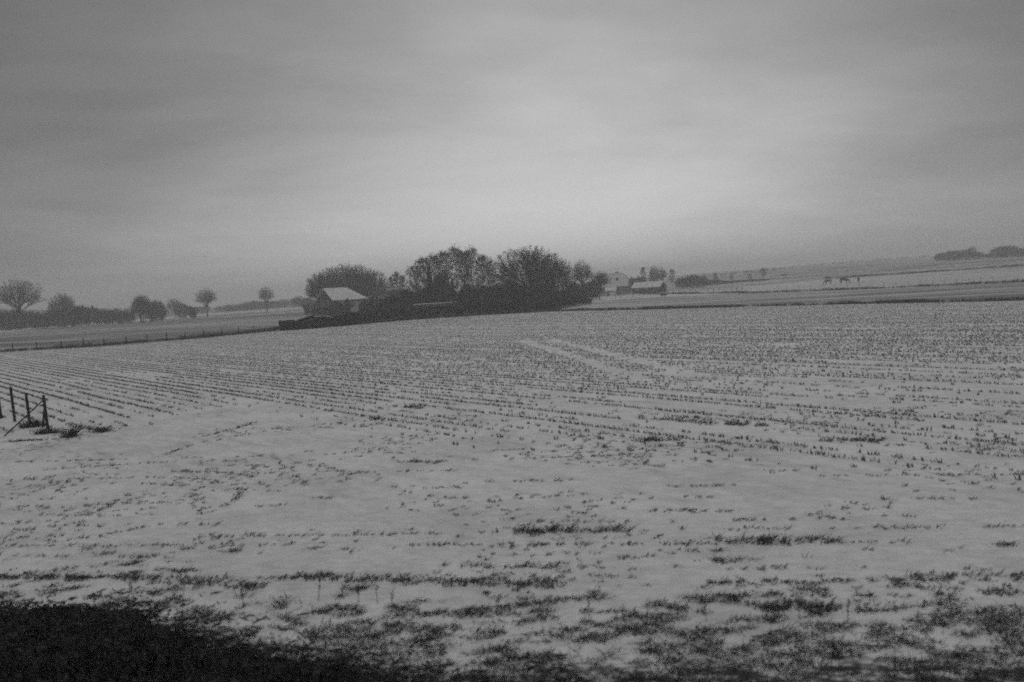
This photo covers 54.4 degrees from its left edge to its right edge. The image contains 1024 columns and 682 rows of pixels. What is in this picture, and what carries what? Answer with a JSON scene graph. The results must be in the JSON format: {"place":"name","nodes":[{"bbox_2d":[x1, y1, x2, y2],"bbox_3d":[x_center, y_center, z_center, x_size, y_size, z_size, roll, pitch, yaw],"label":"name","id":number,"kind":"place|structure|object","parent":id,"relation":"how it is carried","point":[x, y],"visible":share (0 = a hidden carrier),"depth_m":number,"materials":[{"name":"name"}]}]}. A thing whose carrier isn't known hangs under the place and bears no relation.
{"place":"outdoors","nodes":[
{"label":"outdoors","id":0,"kind":"place"},
{"bbox_2d":[0,328,276,351],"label":"rough grass","id":1,"kind":"structure","parent":0,"point":[140,341],"depth_m":128.32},
{"bbox_2d":[0,309,331,352],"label":"meadow","id":2,"kind":"structure","parent":0,"point":[155,329],"depth_m":205.45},
{"bbox_2d":[54,309,78,326],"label":"bare shrub","id":3,"kind":"object","parent":2,"relation":"on","point":[70,318],"visible":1,"depth_m":321.43,"materials":[{"name":"grey plant"}]},
{"bbox_2d":[69,303,91,326],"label":"bare shrub","id":4,"kind":"object","parent":2,"relation":"on","point":[83,317],"visible":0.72,"depth_m":328.98,"materials":[{"name":"grey plant"}]},
{"bbox_2d":[90,309,114,324],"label":"bare shrub","id":5,"kind":"object","parent":2,"relation":"on","point":[103,315],"visible":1,"depth_m":355.17,"materials":[{"name":"grey plant"}]},
{"bbox_2d":[114,311,136,322],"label":"bare shrub","id":6,"kind":"object","parent":2,"relation":"on","point":[128,317],"visible":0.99,"depth_m":352.31,"materials":[{"name":"grey plant"}]},
{"bbox_2d":[5,326,254,351],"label":"wire fence","id":7,"kind":"object","parent":2,"relation":"on","point":[146,337],"visible":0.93,"depth_m":127.34,"materials":[{"name":"grey metal"}]},
{"bbox_2d":[131,295,153,322],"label":"bare tree","id":8,"kind":"object","parent":2,"relation":"on","point":[142,304],"visible":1,"depth_m":328.71,"materials":[{"name":"grey plant"}]},
{"bbox_2d":[0,307,302,331],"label":"lane","id":9,"kind":"structure","parent":2,"relation":"on","point":[166,318],"depth_m":505.69,"materials":[{"name":"snow"}]},
{"bbox_2d":[144,299,167,321],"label":"bare shrub","id":10,"kind":"object","parent":2,"relation":"on","point":[159,309],"visible":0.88,"depth_m":343.27,"materials":[{"name":"grey plant"}]},
{"bbox_2d":[166,299,181,318],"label":"bare tree","id":11,"kind":"object","parent":2,"relation":"on","point":[173,304],"visible":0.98,"depth_m":428.70,"materials":[{"name":"grey plant"}]},
{"bbox_2d":[174,302,188,317],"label":"bare shrub","id":12,"kind":"object","parent":2,"relation":"on","point":[182,310],"visible":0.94,"depth_m":428.17,"materials":[{"name":"grey plant"}]},
{"bbox_2d":[187,306,197,317],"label":"evergreen bush","id":13,"kind":"object","parent":2,"relation":"on","point":[192,312],"visible":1,"depth_m":398.81,"materials":[{"name":"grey plant"}]},
{"bbox_2d":[195,287,217,316],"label":"bare tree","id":14,"kind":"object","parent":2,"relation":"on","point":[205,297],"visible":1,"depth_m":388.82,"materials":[{"name":"grey plant"}]},
{"bbox_2d":[258,286,273,312],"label":"bare tree","id":15,"kind":"object","parent":2,"relation":"on","point":[263,296],"visible":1,"depth_m":458.83,"materials":[{"name":"grey plant"}]},
{"bbox_2d":[289,295,305,309],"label":"bare tree","id":16,"kind":"object","parent":2,"relation":"on","point":[297,300],"visible":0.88,"depth_m":518.78,"materials":[{"name":"grey plant"}]},
{"bbox_2d":[299,298,316,307],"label":"bare shrub","id":17,"kind":"object","parent":2,"relation":"on","point":[308,301],"visible":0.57,"depth_m":498.05,"materials":[{"name":"grey plant"}]},
{"bbox_2d":[303,303,316,314],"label":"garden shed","id":18,"kind":"structure","parent":2,"relation":"on","point":[307,307],"depth_m":290.27,"materials":[{"name":"wood"}]},
{"bbox_2d":[305,272,330,299],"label":"bare tree","id":19,"kind":"object","parent":2,"relation":"on","point":[312,293],"visible":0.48,"depth_m":301.85,"materials":[{"name":"grey plant"}]},
{"bbox_2d":[314,266,347,295],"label":"bare tree","id":20,"kind":"object","parent":2,"relation":"on","point":[334,280],"visible":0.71,"depth_m":294.19,"materials":[{"name":"grey plant"}]},
{"bbox_2d":[315,286,367,311],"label":"farmhouse","id":21,"kind":"object","parent":2,"relation":"on","point":[327,297],"visible":0.59,"depth_m":268.81,"materials":[{"name":"paint"}]},
{"bbox_2d":[306,303,591,327],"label":"copse floor","id":22,"kind":"structure","parent":0,"point":[564,307],"depth_m":176.80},
{"bbox_2d":[358,298,367,310],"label":"evergreen bush","id":23,"kind":"object","parent":22,"relation":"on","point":[363,304],"visible":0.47,"depth_m":253.04,"materials":[{"name":"grey plant"}]},
{"bbox_2d":[386,276,395,297],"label":"poplar tree","id":24,"kind":"object","parent":22,"relation":"on","point":[391,285],"visible":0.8,"depth_m":249.34,"materials":[{"name":"grey plant"}]},
{"bbox_2d":[385,291,405,312],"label":"evergreen bush","id":25,"kind":"object","parent":22,"relation":"on","point":[392,302],"visible":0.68,"depth_m":208.84,"materials":[{"name":"grey plant"}]},
{"bbox_2d":[391,271,401,295],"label":"poplar tree","id":26,"kind":"object","parent":22,"relation":"on","point":[395,273],"visible":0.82,"depth_m":249.47,"materials":[{"name":"grey plant"}]},
{"bbox_2d":[398,275,406,291],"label":"poplar tree","id":27,"kind":"object","parent":22,"relation":"on","point":[402,278],"visible":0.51,"depth_m":249.52,"materials":[{"name":"grey plant"}]},
{"bbox_2d":[398,289,413,313],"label":"evergreen bush","id":28,"kind":"object","parent":22,"relation":"on","point":[405,305],"visible":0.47,"depth_m":207.25,"materials":[{"name":"grey plant"}]},
{"bbox_2d":[403,263,425,292],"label":"birch tree","id":29,"kind":"object","parent":22,"relation":"on","point":[415,271],"visible":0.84,"depth_m":235.08,"materials":[{"name":"grey plant"}]},
{"bbox_2d":[408,288,430,313],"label":"evergreen bush","id":30,"kind":"object","parent":22,"relation":"on","point":[418,298],"visible":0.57,"depth_m":204.92,"materials":[{"name":"grey plant"}]},
{"bbox_2d":[414,255,435,294],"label":"birch tree","id":31,"kind":"object","parent":22,"relation":"on","point":[422,260],"visible":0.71,"depth_m":238.72,"materials":[{"name":"grey plant"}]},
{"bbox_2d":[426,265,433,291],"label":"spruce tree","id":32,"kind":"object","parent":22,"relation":"on","point":[429,284],"visible":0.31,"depth_m":217.19,"materials":[{"name":"grey plant"}]},
{"bbox_2d":[420,288,440,303],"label":"evergreen bush","id":33,"kind":"object","parent":22,"relation":"on","point":[433,299],"visible":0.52,"depth_m":204.16,"materials":[{"name":"grey plant"}]},
{"bbox_2d":[420,252,441,282],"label":"birch tree","id":34,"kind":"object","parent":22,"relation":"on","point":[430,260],"visible":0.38,"depth_m":242.85,"materials":[{"name":"grey plant"}]},
{"bbox_2d":[413,301,456,313],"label":"garden wall","id":35,"kind":"structure","parent":22,"relation":"on","point":[424,305],"depth_m":200.01,"materials":[{"name":"brick"}]},
{"bbox_2d":[433,269,449,292],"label":"evergreen tree","id":36,"kind":"object","parent":22,"relation":"on","point":[440,282],"visible":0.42,"depth_m":219.15,"materials":[{"name":"grey plant"}]},
{"bbox_2d":[432,250,456,285],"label":"birch tree","id":37,"kind":"object","parent":22,"relation":"on","point":[443,254],"visible":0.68,"depth_m":236.72,"materials":[{"name":"grey plant"}]},
{"bbox_2d":[442,289,463,311],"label":"evergreen bush","id":38,"kind":"object","parent":22,"relation":"on","point":[452,297],"visible":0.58,"depth_m":204.03,"materials":[{"name":"grey plant"}]},
{"bbox_2d":[446,244,468,291],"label":"birch tree","id":39,"kind":"object","parent":22,"relation":"on","point":[458,263],"visible":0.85,"depth_m":239.15,"materials":[{"name":"grey plant"}]},
{"bbox_2d":[358,296,563,323],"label":"field hedge","id":40,"kind":"object","parent":22,"relation":"on","point":[552,303],"visible":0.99,"depth_m":170.39,"materials":[{"name":"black plant"}]},
{"bbox_2d":[456,282,472,311],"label":"evergreen bush","id":41,"kind":"object","parent":22,"relation":"on","point":[464,293],"visible":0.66,"depth_m":203.33,"materials":[{"name":"grey plant"}]},
{"bbox_2d":[455,251,474,286],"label":"birch tree","id":42,"kind":"object","parent":22,"relation":"on","point":[464,269],"visible":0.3,"depth_m":244.79,"materials":[{"name":"grey plant"}]},
{"bbox_2d":[460,245,483,287],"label":"birch tree","id":43,"kind":"object","parent":22,"relation":"on","point":[471,258],"visible":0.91,"depth_m":237.14,"materials":[{"name":"grey plant"}]},
{"bbox_2d":[468,284,488,309],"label":"evergreen bush","id":44,"kind":"object","parent":22,"relation":"on","point":[474,295],"visible":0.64,"depth_m":202.60,"materials":[{"name":"grey plant"}]},
{"bbox_2d":[472,253,492,286],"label":"birch tree","id":45,"kind":"object","parent":22,"relation":"on","point":[480,265],"visible":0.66,"depth_m":241.12,"materials":[{"name":"grey plant"}]},
{"bbox_2d":[483,257,496,286],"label":"birch tree","id":46,"kind":"object","parent":22,"relation":"on","point":[489,266],"visible":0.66,"depth_m":234.96,"materials":[{"name":"grey plant"}]},
{"bbox_2d":[484,245,567,287],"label":"bare tree","id":47,"kind":"object","parent":22,"relation":"on","point":[533,274],"visible":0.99,"depth_m":219.19,"materials":[{"name":"grey plant"}]},
{"bbox_2d":[543,257,578,292],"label":"bare tree","id":48,"kind":"object","parent":22,"relation":"on","point":[564,278],"visible":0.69,"depth_m":222.53,"materials":[{"name":"grey plant"}]},
{"bbox_2d":[554,290,569,305],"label":"evergreen bush","id":49,"kind":"object","parent":22,"relation":"on","point":[566,299],"visible":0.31,"depth_m":207.50,"materials":[{"name":"grey plant"}]},
{"bbox_2d":[565,293,582,304],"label":"evergreen bush","id":50,"kind":"object","parent":22,"relation":"on","point":[573,299],"visible":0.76,"depth_m":210.94,"materials":[{"name":"grey plant"}]},
{"bbox_2d":[571,259,593,287],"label":"bare tree","id":51,"kind":"object","parent":22,"relation":"on","point":[582,276],"visible":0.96,"depth_m":261.12,"materials":[{"name":"grey plant"}]},
{"bbox_2d":[575,297,592,303],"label":"evergreen bush","id":52,"kind":"object","parent":22,"relation":"on","point":[586,300],"visible":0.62,"depth_m":220.63,"materials":[{"name":"grey plant"}]},
{"bbox_2d":[580,281,601,298],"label":"bare shrub","id":53,"kind":"object","parent":22,"relation":"on","point":[587,288],"visible":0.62,"depth_m":268.42,"materials":[{"name":"grey plant"}]},
{"bbox_2d":[0,301,1023,516],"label":"stubble field","id":54,"kind":"structure","parent":0,"point":[137,440],"depth_m":32.01,"materials":[{"name":"snow"}]},
{"bbox_2d":[1,437,47,442],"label":"dead weed clump","id":55,"kind":"object","parent":54,"relation":"on","point":[38,439],"visible":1,"depth_m":34.83,"materials":[{"name":"grey plant"}]},
{"bbox_2d":[0,387,48,435],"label":"corner fence","id":56,"kind":"object","parent":54,"relation":"on","point":[45,418],"visible":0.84,"depth_m":39.94,"materials":[{"name":"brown wood"}]},
{"bbox_2d":[16,417,50,428],"bbox_3d":[-18.840,3.167,39.172,1.482,0.429,1.308,-5,3,-24],"label":"dead weed clump","id":57,"kind":"object","parent":54,"relation":"on","point":[31,423],"visible":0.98,"depth_m":38.95,"materials":[{"name":"grey plant"}]},
{"bbox_2d":[29,426,62,434],"bbox_3d":[-17.055,3.258,36.667,1.318,0.315,1.012,-5,3,-25],"label":"dead weed clump","id":58,"kind":"object","parent":54,"relation":"on","point":[43,431],"visible":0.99,"depth_m":36.61,"materials":[{"name":"grey plant"}]},
{"bbox_2d":[56,424,88,437],"bbox_3d":[-15.332,3.127,35.238,1.473,0.536,1.487,-4,3,-18],"label":"dead weed clump","id":59,"kind":"object","parent":54,"relation":"on","point":[72,433],"visible":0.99,"depth_m":35.15,"materials":[{"name":"grey plant"}]},
{"bbox_2d":[92,423,112,432],"bbox_3d":[-14.874,3.141,36.259,1.150,0.349,0.843,0,4,43],"label":"dead weed clump","id":60,"kind":"object","parent":54,"relation":"on","point":[98,429],"visible":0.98,"depth_m":36.19,"materials":[{"name":"grey plant"}]},
{"bbox_2d":[278,312,359,330],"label":"clipped hedge","id":61,"kind":"object","parent":54,"relation":"on","point":[321,321],"visible":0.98,"depth_m":149.53,"materials":[{"name":"black plant"}]},
{"bbox_2d":[0,399,1023,612],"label":"headland stubble","id":62,"kind":"object","parent":54,"relation":"on","point":[766,539],"visible":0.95,"depth_m":17.49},
{"bbox_2d":[0,504,1023,681],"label":"field headland","id":63,"kind":"structure","parent":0,"point":[663,576],"depth_m":15.19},
{"bbox_2d":[0,584,594,681],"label":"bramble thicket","id":64,"kind":"object","parent":63,"relation":"on","point":[54,643],"visible":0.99,"depth_m":11.93,"materials":[{"name":"plant"}]},
{"bbox_2d":[0,537,1023,681],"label":"rough grass","id":65,"kind":"structure","parent":0,"point":[659,678],"depth_m":12.19,"materials":[{"name":"plant"}]},
{"bbox_2d":[0,0,1023,313],"label":"sky","id":66,"kind":"structure","parent":0,"point":[164,151],"materials":[{"name":"grey"}]},
{"bbox_2d":[9,253,1023,352],"bbox_3d":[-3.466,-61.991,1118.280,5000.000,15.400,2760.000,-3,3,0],"label":"ground","id":67,"kind":"structure","parent":0,"point":[833,271],"depth_m":500.93,"materials":[{"name":"snow"}]},
{"bbox_2d":[0,310,14,330],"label":"bare shrub","id":68,"kind":"object","parent":67,"relation":"on","point":[6,321],"visible":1,"depth_m":320.94,"materials":[{"name":"grey plant"}]},
{"bbox_2d":[7,309,26,329],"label":"bare shrub","id":69,"kind":"object","parent":67,"relation":"on","point":[20,319],"visible":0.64,"depth_m":327.82,"materials":[{"name":"grey plant"}]},
{"bbox_2d":[0,279,45,329],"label":"bare tree","id":70,"kind":"object","parent":67,"relation":"on","point":[20,295],"visible":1,"depth_m":328.72,"materials":[{"name":"grey plant"}]},
{"bbox_2d":[23,311,39,328],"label":"bare shrub","id":71,"kind":"object","parent":67,"relation":"on","point":[28,315],"visible":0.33,"depth_m":334.20,"materials":[{"name":"grey plant"}]},
{"bbox_2d":[28,312,54,328],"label":"bare shrub","id":72,"kind":"object","parent":67,"relation":"on","point":[36,320],"visible":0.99,"depth_m":324.65,"materials":[{"name":"grey plant"}]},
{"bbox_2d":[44,309,64,327],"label":"bare shrub","id":73,"kind":"object","parent":67,"relation":"on","point":[52,314],"visible":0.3,"depth_m":331.38,"materials":[{"name":"grey plant"}]},
{"bbox_2d":[45,292,75,326],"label":"bare tree","id":74,"kind":"object","parent":67,"relation":"on","point":[65,305],"visible":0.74,"depth_m":348.18,"materials":[{"name":"grey plant"}]},
{"bbox_2d":[83,305,99,324],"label":"bare shrub","id":75,"kind":"object","parent":67,"relation":"on","point":[92,310],"visible":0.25,"depth_m":365.69,"materials":[{"name":"grey plant"}]},
{"bbox_2d":[0,305,221,321],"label":"wood","id":76,"kind":"object","parent":67,"relation":"on","point":[203,308],"visible":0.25,"depth_m":557.93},
{"bbox_2d":[219,298,315,311],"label":"wood","id":77,"kind":"object","parent":67,"relation":"on","point":[256,305],"visible":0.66,"depth_m":576.65,"materials":[{"name":"plant"}]},
{"bbox_2d":[330,301,344,312],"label":"evergreen bush","id":78,"kind":"object","parent":67,"relation":"on","point":[337,306],"visible":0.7,"depth_m":244.69,"materials":[{"name":"grey plant"}]},
{"bbox_2d":[329,263,357,291],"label":"bare tree","id":79,"kind":"object","parent":67,"relation":"on","point":[346,270],"visible":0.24,"depth_m":304.12,"materials":[{"name":"grey plant"}]},
{"bbox_2d":[344,297,350,313],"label":"evergreen bush","id":80,"kind":"object","parent":67,"relation":"on","point":[347,305],"visible":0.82,"depth_m":257.28,"materials":[{"name":"grey plant"}]},
{"bbox_2d":[344,262,377,296],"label":"bare tree","id":81,"kind":"object","parent":67,"relation":"on","point":[363,285],"visible":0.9,"depth_m":294.05,"materials":[{"name":"grey plant"}]},
{"bbox_2d":[356,270,388,300],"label":"bare tree","id":82,"kind":"object","parent":67,"relation":"on","point":[381,287],"visible":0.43,"depth_m":302.53,"materials":[{"name":"grey plant"}]},
{"bbox_2d":[360,285,446,300],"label":"wood","id":83,"kind":"object","parent":67,"relation":"on","point":[382,296],"visible":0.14,"depth_m":414.65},
{"bbox_2d":[587,270,611,299],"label":"bare tree","id":84,"kind":"object","parent":67,"relation":"on","point":[599,280],"visible":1,"depth_m":261.23,"materials":[{"name":"grey plant"}]},
{"bbox_2d":[601,272,630,294],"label":"white farmhouse","id":85,"kind":"object","parent":67,"relation":"on","point":[621,281],"visible":0.66,"depth_m":346.46,"materials":[{"name":"paint"}]},
{"bbox_2d":[647,267,659,280],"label":"bare tree","id":86,"kind":"object","parent":67,"relation":"on","point":[653,276],"visible":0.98,"depth_m":418.86,"materials":[{"name":"grey plant"}]},
{"bbox_2d":[655,269,667,280],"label":"bare tree","id":87,"kind":"object","parent":67,"relation":"on","point":[662,274],"visible":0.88,"depth_m":422.66,"materials":[{"name":"grey plant"}]},
{"bbox_2d":[675,277,687,287],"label":"bare shrub","id":88,"kind":"object","parent":67,"relation":"on","point":[678,281],"visible":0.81,"depth_m":398.67,"materials":[{"name":"grey plant"}]},
{"bbox_2d":[682,274,701,287],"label":"bare shrub","id":89,"kind":"object","parent":67,"relation":"on","point":[694,278],"visible":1,"depth_m":394.18,"materials":[{"name":"grey plant"}]},
{"bbox_2d":[695,276,709,286],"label":"bare shrub","id":90,"kind":"object","parent":67,"relation":"on","point":[704,282],"visible":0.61,"depth_m":400.49,"materials":[{"name":"grey plant"}]},
{"bbox_2d":[707,279,724,284],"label":"bare shrub","id":91,"kind":"object","parent":67,"relation":"on","point":[714,282],"visible":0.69,"depth_m":427.00,"materials":[{"name":"grey plant"}]},
{"bbox_2d":[668,267,792,280],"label":"wood","id":92,"kind":"object","parent":67,"relation":"on","point":[722,274],"visible":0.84,"depth_m":738.58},
{"bbox_2d":[791,252,986,266],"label":"wood","id":93,"kind":"object","parent":67,"relation":"on","point":[876,259],"visible":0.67,"depth_m":1139.42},
{"bbox_2d":[933,252,951,260],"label":"bare shrub","id":94,"kind":"object","parent":67,"relation":"on","point":[938,256],"visible":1,"depth_m":557.28,"materials":[{"name":"grey plant"}]},
{"bbox_2d":[942,250,962,259],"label":"bare shrub","id":95,"kind":"object","parent":67,"relation":"on","point":[949,252],"visible":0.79,"depth_m":556.90,"materials":[{"name":"grey plant"}]},
{"bbox_2d":[950,249,973,259],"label":"bare shrub","id":96,"kind":"object","parent":67,"relation":"on","point":[965,254],"visible":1,"depth_m":552.65,"materials":[{"name":"grey plant"}]},
{"bbox_2d":[989,246,1009,257],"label":"bare shrub","id":97,"kind":"object","parent":67,"relation":"on","point":[994,252],"visible":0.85,"depth_m":547.49,"materials":[{"name":"grey plant"}]},
{"bbox_2d":[993,245,1022,257],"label":"bare shrub","id":98,"kind":"object","parent":67,"relation":"on","point":[1016,251],"visible":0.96,"depth_m":543.93,"materials":[{"name":"grey plant"}]},
{"bbox_2d":[530,296,1023,311],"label":"rough grass","id":99,"kind":"structure","parent":0,"point":[878,301],"depth_m":131.36,"materials":[{"name":"plant"}]},
{"bbox_2d":[535,281,1023,312],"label":"meadow","id":100,"kind":"structure","parent":0,"point":[965,292],"depth_m":168.37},
{"bbox_2d":[639,278,1023,294],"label":"rough grass","id":101,"kind":"structure","parent":100,"relation":"on","point":[916,285],"depth_m":214.19,"materials":[{"name":"plant"}]},
{"bbox_2d":[576,266,1023,304],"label":"pasture","id":102,"kind":"structure","parent":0,"point":[991,274],"depth_m":293.66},
{"bbox_2d":[605,287,616,295],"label":"outbuilding","id":103,"kind":"structure","parent":102,"relation":"on","point":[610,291],"depth_m":316.54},
{"bbox_2d":[631,281,666,293],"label":"barn","id":104,"kind":"structure","parent":102,"relation":"on","point":[646,287],"depth_m":335.16,"materials":[{"name":"brick"}]},
{"bbox_2d":[615,287,742,297],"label":"rail fence","id":105,"kind":"object","parent":102,"relation":"on","point":[683,291],"visible":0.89,"depth_m":280.30,"materials":[{"name":"grey wood"}]},
{"bbox_2d":[777,276,1017,289],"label":"wire fence","id":106,"kind":"object","parent":102,"relation":"on","point":[904,281],"visible":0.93,"depth_m":218.41,"materials":[{"name":"grey wood"}]},
{"bbox_2d":[825,264,1023,278],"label":"rough grass","id":107,"kind":"structure","parent":0,"point":[912,272],"depth_m":381.14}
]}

